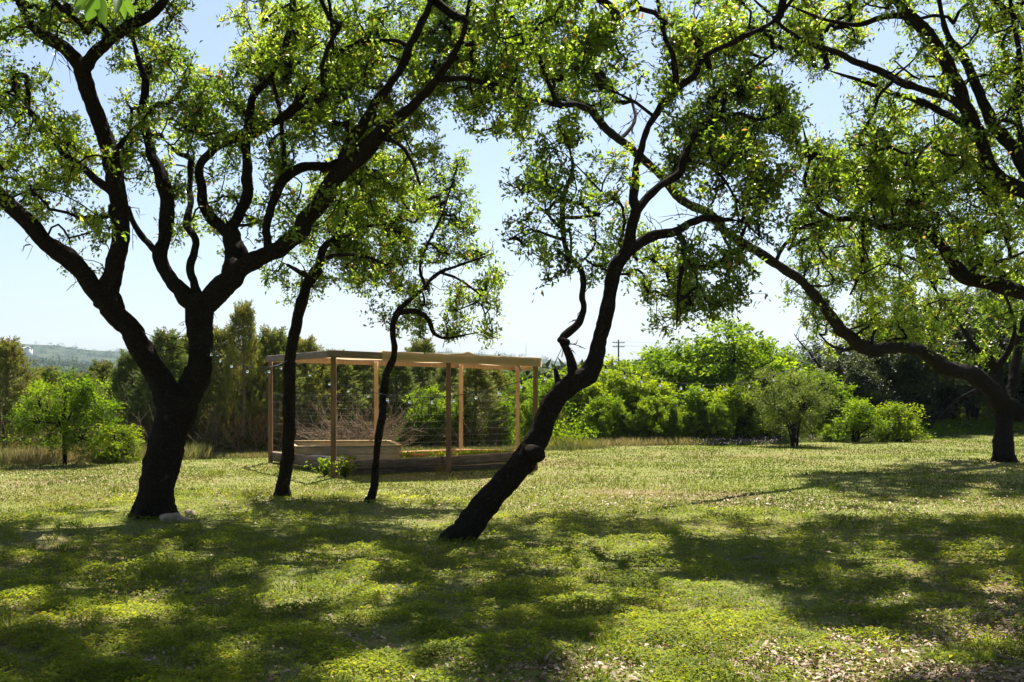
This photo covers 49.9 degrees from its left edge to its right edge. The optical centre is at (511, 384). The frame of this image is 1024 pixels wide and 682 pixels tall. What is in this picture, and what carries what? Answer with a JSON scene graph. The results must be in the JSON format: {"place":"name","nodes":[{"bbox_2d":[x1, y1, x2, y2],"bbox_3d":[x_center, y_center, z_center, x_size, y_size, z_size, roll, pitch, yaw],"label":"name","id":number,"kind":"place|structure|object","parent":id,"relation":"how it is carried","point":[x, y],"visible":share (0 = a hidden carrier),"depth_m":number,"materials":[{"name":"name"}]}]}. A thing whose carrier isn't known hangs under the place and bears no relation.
{"place":"outdoors","nodes":[
{"label":"outdoors","id":0,"kind":"place"},
{"bbox_2d":[74,0,150,26],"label":"hanging leafy twig","id":1,"kind":"object","parent":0,"point":[94,8],"visible":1,"depth_m":2.59,"materials":[{"name":"green plant"}]},
{"bbox_2d":[17,344,845,376],"bbox_3d":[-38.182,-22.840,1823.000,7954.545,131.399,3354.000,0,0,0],"label":"hills","id":2,"kind":"structure","parent":0,"point":[51,351],"depth_m":1334.81,"materials":[{"name":"green plant"}]},
{"bbox_2d":[15,346,32,356],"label":"house","id":3,"kind":"structure","parent":2,"relation":"on","point":[29,351],"depth_m":647.73,"materials":[{"name":"white paint"}]},
{"bbox_2d":[3,342,844,374],"bbox_3d":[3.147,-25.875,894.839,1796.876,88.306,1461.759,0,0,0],"label":"distant woods","id":4,"kind":"object","parent":2,"relation":"on","point":[83,366],"visible":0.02,"depth_m":757.62,"materials":[{"name":"green plant"}]},
{"bbox_2d":[613,339,839,360],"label":"utility pole","id":5,"kind":"object","parent":2,"relation":"on","point":[618,342],"visible":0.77,"depth_m":219.84,"materials":[{"name":"brown wood"}]},
{"bbox_2d":[0,424,1023,681],"bbox_3d":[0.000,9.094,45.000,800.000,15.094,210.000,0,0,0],"label":"ground","id":6,"kind":"structure","parent":0,"point":[36,534],"depth_m":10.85,"materials":[{"name":"green plant"}]},
{"bbox_2d":[0,335,51,448],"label":"juniper tree","id":7,"kind":"object","parent":6,"relation":"on","point":[13,355],"visible":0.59,"depth_m":24.37,"materials":[{"name":"green plant"}]},
{"bbox_2d":[0,347,53,442],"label":"juniper tree","id":8,"kind":"object","parent":6,"relation":"on","point":[14,382],"visible":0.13,"depth_m":24.99,"materials":[{"name":"green plant"}]},
{"bbox_2d":[2,381,55,430],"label":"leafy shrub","id":9,"kind":"object","parent":6,"relation":"on","point":[25,392],"depth_m":26.84,"materials":[{"name":"green plant"}]},
{"bbox_2d":[33,365,65,405],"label":"juniper tree","id":10,"kind":"object","parent":6,"relation":"on","point":[46,372],"visible":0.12,"depth_m":27.84,"materials":[{"name":"green plant"}]},
{"bbox_2d":[0,363,127,464],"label":"tree","id":11,"kind":"object","parent":6,"relation":"on","point":[82,398],"visible":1,"depth_m":21.85,"materials":[{"name":"green plant"}]},
{"bbox_2d":[39,371,123,439],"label":"tree","id":12,"kind":"object","parent":6,"relation":"on","point":[78,376],"visible":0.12,"depth_m":26.39,"materials":[{"name":"green plant"}]},
{"bbox_2d":[66,358,142,434],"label":"juniper tree","id":13,"kind":"object","parent":6,"relation":"on","point":[102,369],"visible":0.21,"depth_m":27.34,"materials":[{"name":"green plant"}]},
{"bbox_2d":[81,421,146,462],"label":"leafy shrub","id":14,"kind":"object","parent":6,"relation":"on","point":[110,454],"visible":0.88,"depth_m":22.69,"materials":[{"name":"green plant"}]},
{"bbox_2d":[92,348,154,439],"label":"juniper tree","id":15,"kind":"object","parent":6,"relation":"on","point":[121,372],"visible":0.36,"depth_m":26.22,"materials":[{"name":"green plant"}]},
{"bbox_2d":[121,346,177,428],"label":"juniper tree","id":16,"kind":"object","parent":6,"relation":"on","point":[128,385],"visible":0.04,"depth_m":27.86,"materials":[{"name":"green plant"}]},
{"bbox_2d":[118,326,202,445],"bbox_3d":[-8.210,0.142,25.981,2.087,3.098,2.093,0,0,-42],"label":"juniper tree","id":17,"kind":"object","parent":6,"relation":"on","point":[173,359],"visible":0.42,"depth_m":25.76,"materials":[{"name":"green plant"}]},
{"bbox_2d":[159,513,173,521],"bbox_3d":[-4.061,1.581,12.952,0.198,0.131,0.182,-9,-1,4],"label":"rock","id":18,"kind":"object","parent":6,"relation":"on","point":[168,515],"visible":0.62,"depth_m":12.89,"materials":[{"name":"stone"}]},
{"bbox_2d":[172,513,182,520],"bbox_3d":[-3.977,1.576,13.003,0.147,0.127,0.203,0,-9,0],"label":"rock","id":19,"kind":"object","parent":6,"relation":"on","point":[176,516],"visible":0.51,"depth_m":12.92,"materials":[{"name":"stone"}]},
{"bbox_2d":[177,517,191,522],"bbox_3d":[-3.825,1.591,12.847,0.178,0.097,0.135,10,-5,-29],"label":"rock","id":20,"kind":"object","parent":6,"relation":"on","point":[184,518],"visible":0.67,"depth_m":12.80,"materials":[{"name":"stone"}]},
{"bbox_2d":[138,333,241,443],"bbox_3d":[-7.959,0.183,26.976,2.563,3.013,2.762,0,0,37],"label":"juniper tree","id":21,"kind":"object","parent":6,"relation":"on","point":[184,340],"visible":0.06,"depth_m":26.61,"materials":[{"name":"green plant"}]},
{"bbox_2d":[184,509,196,516],"bbox_3d":[-3.905,1.578,13.350,0.189,0.115,0.111,11,6,35],"label":"rock","id":22,"kind":"object","parent":6,"relation":"on","point":[190,512],"visible":0.58,"depth_m":13.31,"materials":[{"name":"stone"}]},
{"bbox_2d":[190,324,266,447],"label":"juniper tree","id":23,"kind":"object","parent":6,"relation":"on","point":[219,339],"visible":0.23,"depth_m":26.14,"materials":[{"name":"green plant"}]},
{"bbox_2d":[202,300,277,451],"bbox_3d":[-6.356,-0.156,25.787,1.804,3.762,1.663,0,0,-27],"label":"juniper tree","id":24,"kind":"object","parent":6,"relation":"on","point":[241,316],"visible":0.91,"depth_m":25.60,"materials":[{"name":"green plant"}]},
{"bbox_2d":[207,349,281,420],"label":"juniper tree","id":25,"kind":"object","parent":6,"relation":"on","point":[251,371],"visible":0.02,"depth_m":28.62,"materials":[{"name":"green plant"}]},
{"bbox_2d":[0,396,500,452],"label":"dry undergrowth","id":26,"kind":"object","parent":6,"relation":"on","point":[254,449],"visible":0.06,"depth_m":25.73,"materials":[{"name":"brown plant"}]},
{"bbox_2d":[0,392,512,451],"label":"dead twigs","id":27,"kind":"object","parent":6,"relation":"on","point":[235,433],"visible":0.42,"depth_m":25.29,"materials":[{"name":"brown wood"}]},
{"bbox_2d":[225,323,314,447],"bbox_3d":[-5.807,0.109,26.508,2.150,3.192,2.156,0,0,0],"label":"juniper tree","id":28,"kind":"object","parent":6,"relation":"on","point":[271,340],"visible":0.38,"depth_m":26.27,"materials":[{"name":"green plant"}]},
{"bbox_2d":[0,0,552,519],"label":"oak tree","id":29,"kind":"object","parent":6,"relation":"on","point":[354,64],"visible":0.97,"depth_m":13.51,"materials":[{"name":"green plant"}]},
{"bbox_2d":[210,348,285,372],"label":"string lights","id":30,"kind":"object","parent":29,"relation":"hanging from","point":[231,365],"visible":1,"depth_m":13.71,"materials":[{"name":"black rubber"}]},
{"bbox_2d":[258,336,327,422],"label":"juniper tree","id":31,"kind":"object","parent":6,"relation":"on","point":[301,374],"visible":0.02,"depth_m":29.82,"materials":[{"name":"green plant"}]},
{"bbox_2d":[257,334,357,439],"bbox_3d":[-5.169,0.194,27.653,2.512,2.952,2.707,0,0,-42],"label":"juniper tree","id":32,"kind":"object","parent":6,"relation":"on","point":[307,345],"visible":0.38,"depth_m":27.13,"materials":[{"name":"green plant"}]},
{"bbox_2d":[308,419,329,438],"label":"leafy shrub","id":33,"kind":"object","parent":6,"relation":"on","point":[320,425],"visible":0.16,"depth_m":26.72,"materials":[{"name":"green plant"}]},
{"bbox_2d":[304,455,341,475],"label":"leafy weed","id":34,"kind":"object","parent":6,"relation":"on","point":[322,467],"visible":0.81,"depth_m":19.16,"materials":[{"name":"green plant"}]},
{"bbox_2d":[297,348,373,437],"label":"juniper tree","id":35,"kind":"object","parent":6,"relation":"on","point":[354,394],"visible":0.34,"depth_m":27.60,"materials":[{"name":"green plant"}]},
{"bbox_2d":[328,455,359,477],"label":"leafy weed","id":36,"kind":"object","parent":6,"relation":"on","point":[345,469],"visible":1,"depth_m":18.87,"materials":[{"name":"green plant"}]},
{"bbox_2d":[258,107,442,497],"bbox_3d":[-2.228,-1.228,15.954,2.714,6.032,4.212,0,0,0],"label":"oak tree","id":37,"kind":"object","parent":6,"relation":"on","point":[348,246],"visible":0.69,"depth_m":15.62,"materials":[{"name":"green plant"}]},
{"bbox_2d":[295,396,423,449],"bbox_3d":[-3.665,1.014,25.106,3.101,1.672,2.261,0,0,-24],"label":"brush pile","id":38,"kind":"object","parent":6,"relation":"on","point":[352,435],"visible":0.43,"depth_m":24.93,"materials":[{"name":"brown wood"}]},
{"bbox_2d":[319,365,404,438],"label":"juniper tree","id":39,"kind":"object","parent":6,"relation":"on","point":[365,371],"visible":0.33,"depth_m":28.17,"materials":[{"name":"green plant"}]},
{"bbox_2d":[357,366,429,441],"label":"juniper tree","id":40,"kind":"object","parent":6,"relation":"on","point":[403,382],"visible":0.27,"depth_m":28.73,"materials":[{"name":"green plant"}]},
{"bbox_2d":[272,449,515,474],"bbox_3d":[-2.056,1.458,21.587,5.389,0.386,3.856,0,0,-11],"label":"raised bed","id":41,"kind":"object","parent":6,"relation":"on","point":[468,462],"visible":0.53,"depth_m":20.22,"materials":[{"name":"brown wood"}]},
{"bbox_2d":[310,455,346,459],"bbox_3d":[-3.447,1.365,20.700,0.813,0.060,0.126,0,0,30],"label":"loose board","id":42,"kind":"object","parent":41,"relation":"on","point":[320,456],"visible":0.66,"depth_m":20.69,"materials":[{"name":"grey wood"}]},
{"bbox_2d":[294,440,401,459],"bbox_3d":[-3.592,1.375,22.761,4.112,0.438,1.525,0,0,30],"label":"planter box","id":43,"kind":"object","parent":41,"relation":"on","point":[357,448],"visible":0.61,"depth_m":21.98,"materials":[{"name":"brown wood"}]},
{"bbox_2d":[295,448,514,459],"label":"bed weeds","id":44,"kind":"object","parent":41,"relation":"on","point":[442,453],"visible":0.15,"depth_m":22.86,"materials":[{"name":"green plant"}]},
{"bbox_2d":[411,454,426,456],"bbox_3d":[-1.890,1.430,22.350,0.310,0.051,0.104,0,0,19],"label":"loose board","id":45,"kind":"object","parent":41,"relation":"on","point":[419,455],"visible":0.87,"depth_m":22.30,"materials":[{"name":"wood"}]},
{"bbox_2d":[265,350,541,477],"bbox_3d":[-1.628,0.564,21.884,5.722,2.372,4.387,0,0,-23],"label":"pergola","id":46,"kind":"object","parent":6,"relation":"on","point":[448,362],"visible":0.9,"depth_m":20.27,"materials":[{"name":"brown wood"}]},
{"bbox_2d":[391,370,429,415],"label":"juniper tree","id":47,"kind":"object","parent":6,"relation":"on","point":[427,384],"depth_m":31.81,"materials":[{"name":"green plant"}]},
{"bbox_2d":[390,337,453,434],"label":"juniper tree","id":48,"kind":"object","parent":6,"relation":"on","point":[419,345],"visible":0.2,"depth_m":30.79,"materials":[{"name":"green plant"}]},
{"bbox_2d":[396,382,464,446],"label":"leafy shrub","id":49,"kind":"object","parent":6,"relation":"on","point":[438,407],"visible":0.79,"depth_m":27.45,"materials":[{"name":"green plant"}]},
{"bbox_2d":[357,147,515,502],"bbox_3d":[-1.092,-0.900,15.626,2.300,5.340,3.528,0,0,0],"label":"oak tree","id":50,"kind":"object","parent":6,"relation":"on","point":[423,318],"visible":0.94,"depth_m":15.41,"materials":[{"name":"green plant"}]},
{"bbox_2d":[423,367,481,430],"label":"juniper tree","id":51,"kind":"object","parent":6,"relation":"on","point":[440,378],"visible":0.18,"depth_m":29.83,"materials":[{"name":"green plant"}]},
{"bbox_2d":[451,398,482,445],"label":"leafy shrub","id":52,"kind":"object","parent":6,"relation":"on","point":[456,422],"visible":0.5,"depth_m":27.88,"materials":[{"name":"green plant"}]},
{"bbox_2d":[444,368,510,445],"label":"juniper tree","id":53,"kind":"object","parent":6,"relation":"on","point":[477,376],"visible":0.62,"depth_m":28.20,"materials":[{"name":"green plant"}]},
{"bbox_2d":[470,369,515,426],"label":"juniper tree","id":54,"kind":"object","parent":6,"relation":"on","point":[498,377],"visible":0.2,"depth_m":31.84,"materials":[{"name":"green plant"}]},
{"bbox_2d":[1,354,991,426],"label":"woods","id":55,"kind":"object","parent":6,"relation":"on","point":[544,368],"depth_m":45.66,"materials":[{"name":"green plant"}]},
{"bbox_2d":[477,400,515,444],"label":"leafy shrub","id":56,"kind":"object","parent":6,"relation":"on","point":[505,408],"visible":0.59,"depth_m":28.35,"materials":[{"name":"green plant"}]},
{"bbox_2d":[472,371,546,436],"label":"leafy shrub","id":57,"kind":"object","parent":6,"relation":"on","point":[520,379],"visible":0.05,"depth_m":32.69,"materials":[{"name":"green plant"}]},
{"bbox_2d":[0,454,1023,681],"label":"leaf litter","id":58,"kind":"object","parent":6,"relation":"on","point":[985,670],"visible":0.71,"depth_m":6.84,"materials":[{"name":"plant"}]},
{"bbox_2d":[544,642,555,660],"bbox_3d":[0.221,1.528,6.296,0.025,0.060,0.214,0,0,17],"label":"stick","id":59,"kind":"object","parent":58,"relation":"on","point":[547,655],"visible":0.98,"depth_m":6.25,"materials":[{"name":"brown wood"}]},
{"bbox_2d":[982,650,1015,661],"bbox_3d":[2.763,1.528,6.216,0.048,0.060,0.227,0,0,-45],"label":"stick","id":60,"kind":"object","parent":58,"relation":"on","point":[996,655],"visible":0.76,"depth_m":6.19,"materials":[{"name":"brown wood"}]},
{"bbox_2d":[0,401,1023,452],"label":"undergrowth","id":61,"kind":"object","parent":6,"relation":"on","point":[943,426],"visible":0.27,"depth_m":29.94,"materials":[{"name":"green plant"}]},
{"bbox_2d":[513,399,538,442],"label":"leafy shrub","id":62,"kind":"object","parent":6,"relation":"on","point":[527,408],"visible":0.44,"depth_m":28.78,"materials":[{"name":"green plant"}]},
{"bbox_2d":[499,372,578,434],"bbox_3d":[0.736,0.712,31.136,2.246,2.162,2.102,0,0,-4],"label":"leafy shrub","id":63,"kind":"object","parent":6,"relation":"on","point":[544,392],"visible":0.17,"depth_m":30.66,"materials":[{"name":"green plant"}]},
{"bbox_2d":[551,409,567,441],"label":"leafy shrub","id":64,"kind":"object","parent":6,"relation":"on","point":[561,416],"visible":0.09,"depth_m":29.88,"materials":[{"name":"green plant"}]},
{"bbox_2d":[243,0,901,541],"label":"oak tree","id":65,"kind":"object","parent":6,"relation":"on","point":[721,138],"visible":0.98,"depth_m":11.79,"materials":[{"name":"green plant"}]},
{"bbox_2d":[295,362,563,403],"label":"string lights","id":66,"kind":"object","parent":65,"relation":"hanging from","point":[475,397],"visible":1,"depth_m":13.22,"materials":[{"name":"black rubber"}]},
{"bbox_2d":[603,348,828,390],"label":"string lights","id":67,"kind":"object","parent":65,"relation":"hanging from","point":[660,385],"visible":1,"depth_m":13.64,"materials":[{"name":"black rubber"}]},
{"bbox_2d":[548,433,599,447],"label":"grass","id":68,"kind":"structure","parent":6,"relation":"on","point":[565,441],"depth_m":27.46,"materials":[{"name":"green plant"}]},
{"bbox_2d":[539,365,617,438],"bbox_3d":[1.854,0.505,32.017,2.720,2.379,3.143,0,0,-16],"label":"leafy shrub","id":69,"kind":"object","parent":6,"relation":"on","point":[581,398],"visible":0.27,"depth_m":31.28,"materials":[{"name":"green plant"}]},
{"bbox_2d":[580,394,624,439],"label":"leafy shrub","id":70,"kind":"object","parent":6,"relation":"on","point":[595,412],"visible":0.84,"depth_m":29.80,"materials":[{"name":"green plant"}]},
{"bbox_2d":[579,354,632,384],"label":"leafy shrub","id":71,"kind":"object","parent":6,"relation":"on","point":[623,361],"visible":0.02,"depth_m":35.81,"materials":[{"name":"green plant"}]},
{"bbox_2d":[607,405,638,440],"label":"leafy shrub","id":72,"kind":"object","parent":6,"relation":"on","point":[623,421],"visible":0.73,"depth_m":30.05,"materials":[{"name":"green plant"}]},
{"bbox_2d":[588,361,680,438],"bbox_3d":[3.421,0.504,31.523,2.694,2.357,3.113,0,0,-38],"label":"leafy shrub","id":73,"kind":"object","parent":6,"relation":"on","point":[628,394],"visible":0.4,"depth_m":30.90,"materials":[{"name":"green plant"}]},
{"bbox_2d":[627,394,679,440],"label":"leafy shrub","id":74,"kind":"object","parent":6,"relation":"on","point":[646,425],"visible":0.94,"depth_m":29.80,"materials":[{"name":"green plant"}]},
{"bbox_2d":[606,345,711,435],"bbox_3d":[4.807,0.317,33.455,4.076,3.097,3.815,0,0,-44],"label":"leafy shrub","id":75,"kind":"object","parent":6,"relation":"on","point":[661,359],"visible":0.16,"depth_m":32.63,"materials":[{"name":"green plant"}]},
{"bbox_2d":[600,345,725,383],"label":"leafy shrub","id":76,"kind":"object","parent":6,"relation":"on","point":[660,351],"depth_m":35.91,"materials":[{"name":"green plant"}]},
{"bbox_2d":[654,406,686,441],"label":"leafy shrub","id":77,"kind":"object","parent":6,"relation":"on","point":[676,428],"visible":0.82,"depth_m":29.75,"materials":[{"name":"green plant"}]},
{"bbox_2d":[626,333,771,437],"bbox_3d":[5.574,0.070,33.960,4.738,3.376,4.100,0,0,29],"label":"leafy shrub","id":78,"kind":"object","parent":6,"relation":"on","point":[678,353],"visible":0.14,"depth_m":33.27,"materials":[{"name":"green plant"}]},
{"bbox_2d":[677,383,734,441],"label":"leafy shrub","id":79,"kind":"object","parent":6,"relation":"on","point":[694,423],"visible":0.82,"depth_m":30.07,"materials":[{"name":"green plant"}]},
{"bbox_2d":[700,401,736,443],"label":"leafy shrub","id":80,"kind":"object","parent":6,"relation":"on","point":[718,420],"visible":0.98,"depth_m":29.81,"materials":[{"name":"green plant"}]},
{"bbox_2d":[453,0,1023,462],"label":"oak tree","id":81,"kind":"object","parent":6,"relation":"on","point":[999,396],"visible":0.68,"depth_m":20.32,"materials":[{"name":"green plant"}]},
{"bbox_2d":[710,375,773,439],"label":"leafy shrub","id":82,"kind":"object","parent":6,"relation":"on","point":[733,396],"visible":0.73,"depth_m":30.59,"materials":[{"name":"green plant"}]},
{"bbox_2d":[656,314,833,438],"bbox_3d":[7.105,-0.115,33.389,5.497,4.177,5.145,0,0,-38],"label":"leafy shrub","id":83,"kind":"object","parent":6,"relation":"on","point":[744,349],"visible":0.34,"depth_m":32.39,"materials":[{"name":"green plant"}]},
{"bbox_2d":[739,553,767,559],"bbox_3d":[2.156,1.528,9.830,0.296,0.059,0.065,0,0,-12],"label":"stick","id":84,"kind":"object","parent":6,"relation":"on","point":[752,556],"visible":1,"depth_m":9.79,"materials":[{"name":"brown wood"}]},
{"bbox_2d":[759,397,791,439],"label":"leafy shrub","id":85,"kind":"object","parent":6,"relation":"on","point":[767,433],"visible":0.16,"depth_m":30.39,"materials":[{"name":"green plant"}]},
{"bbox_2d":[739,338,814,431],"bbox_3d":[8.188,0.197,35.247,3.262,3.364,3.053,0,0,16],"label":"leafy shrub","id":86,"kind":"object","parent":6,"relation":"on","point":[789,359],"visible":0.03,"depth_m":34.89,"materials":[{"name":"green plant"}]},
{"bbox_2d":[740,364,842,446],"bbox_3d":[7.270,0.548,28.606,2.689,2.197,2.631,0,0,24],"label":"multi stemmed shrub","id":87,"kind":"object","parent":6,"relation":"on","point":[796,412],"visible":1,"depth_m":28.47,"materials":[{"name":"green plant"}]},
{"bbox_2d":[783,339,834,372],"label":"dark tree","id":88,"kind":"object","parent":6,"relation":"on","point":[817,358],"visible":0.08,"depth_m":38.03,"materials":[{"name":"green plant"}]},
{"bbox_2d":[788,369,857,432],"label":"leafy shrub","id":89,"kind":"object","parent":6,"relation":"on","point":[836,412],"visible":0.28,"depth_m":33.12,"materials":[{"name":"green plant"}]},
{"bbox_2d":[818,423,837,441],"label":"leafy shrub","id":90,"kind":"object","parent":6,"relation":"on","point":[829,431],"visible":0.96,"depth_m":30.27,"materials":[{"name":"green plant"}]},
{"bbox_2d":[814,349,896,423],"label":"dark tree","id":91,"kind":"object","parent":6,"relation":"on","point":[857,372],"visible":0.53,"depth_m":34.62,"materials":[{"name":"green plant"}]},
{"bbox_2d":[794,325,820,367],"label":"dead branch","id":92,"kind":"object","parent":91,"relation":"attached to","point":[816,362],"visible":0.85,"depth_m":35.47,"materials":[{"name":"wood"}]},
{"bbox_2d":[824,395,900,441],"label":"leafy shrub","id":93,"kind":"object","parent":6,"relation":"on","point":[858,413],"visible":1,"depth_m":30.00,"materials":[{"name":"green plant"}]},
{"bbox_2d":[743,0,1023,304],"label":"oak tree","id":94,"kind":"object","parent":6,"relation":"on","point":[834,171],"visible":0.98,"depth_m":13.47,"materials":[{"name":"green plant"}]},
{"bbox_2d":[815,308,977,422],"bbox_3d":[12.742,-0.483,36.788,5.390,4.306,5.054,0,0,30],"label":"dark tree","id":95,"kind":"object","parent":6,"relation":"on","point":[910,367],"visible":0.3,"depth_m":35.94,"materials":[{"name":"green plant"}]},
{"bbox_2d":[866,400,935,441],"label":"leafy shrub","id":96,"kind":"object","parent":6,"relation":"on","point":[900,425],"visible":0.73,"depth_m":30.34,"materials":[{"name":"green plant"}]},
{"bbox_2d":[863,284,1023,429],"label":"dark tree","id":97,"kind":"object","parent":6,"relation":"on","point":[958,334],"visible":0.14,"depth_m":37.79,"materials":[{"name":"green plant"}]},
{"bbox_2d":[927,389,977,429],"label":"dead branch","id":98,"kind":"object","parent":6,"relation":"on","point":[941,413],"visible":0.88,"depth_m":35.46,"materials":[{"name":"brown wood"}]},
{"bbox_2d":[930,393,987,420],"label":"leafy shrub","id":99,"kind":"object","parent":6,"relation":"on","point":[964,414],"visible":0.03,"depth_m":42.40,"materials":[{"name":"green plant"}]},
{"bbox_2d":[909,285,1023,424],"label":"dark tree","id":100,"kind":"object","parent":6,"relation":"on","point":[975,411],"visible":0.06,"depth_m":39.70,"materials":[{"name":"green plant"}]},
{"bbox_2d":[940,284,1023,405],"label":"dark tree","id":101,"kind":"object","parent":6,"relation":"on","point":[1016,397],"visible":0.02,"depth_m":39.67,"materials":[{"name":"green plant"}]},
{"bbox_2d":[0,429,1023,466],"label":"tall grass","id":102,"kind":"structure","parent":0,"point":[14,456],"depth_m":25.51,"materials":[{"name":"green plant"}]},
{"bbox_2d":[0,0,1023,364],"label":"sky","id":103,"kind":"structure","parent":0,"point":[36,306],"materials":[{"name":"blue"}]},
{"bbox_2d":[693,433,879,444],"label":"wildflowers","id":104,"kind":"object","parent":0,"point":[774,440],"visible":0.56,"depth_m":29.73,"materials":[{"name":"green plant"}]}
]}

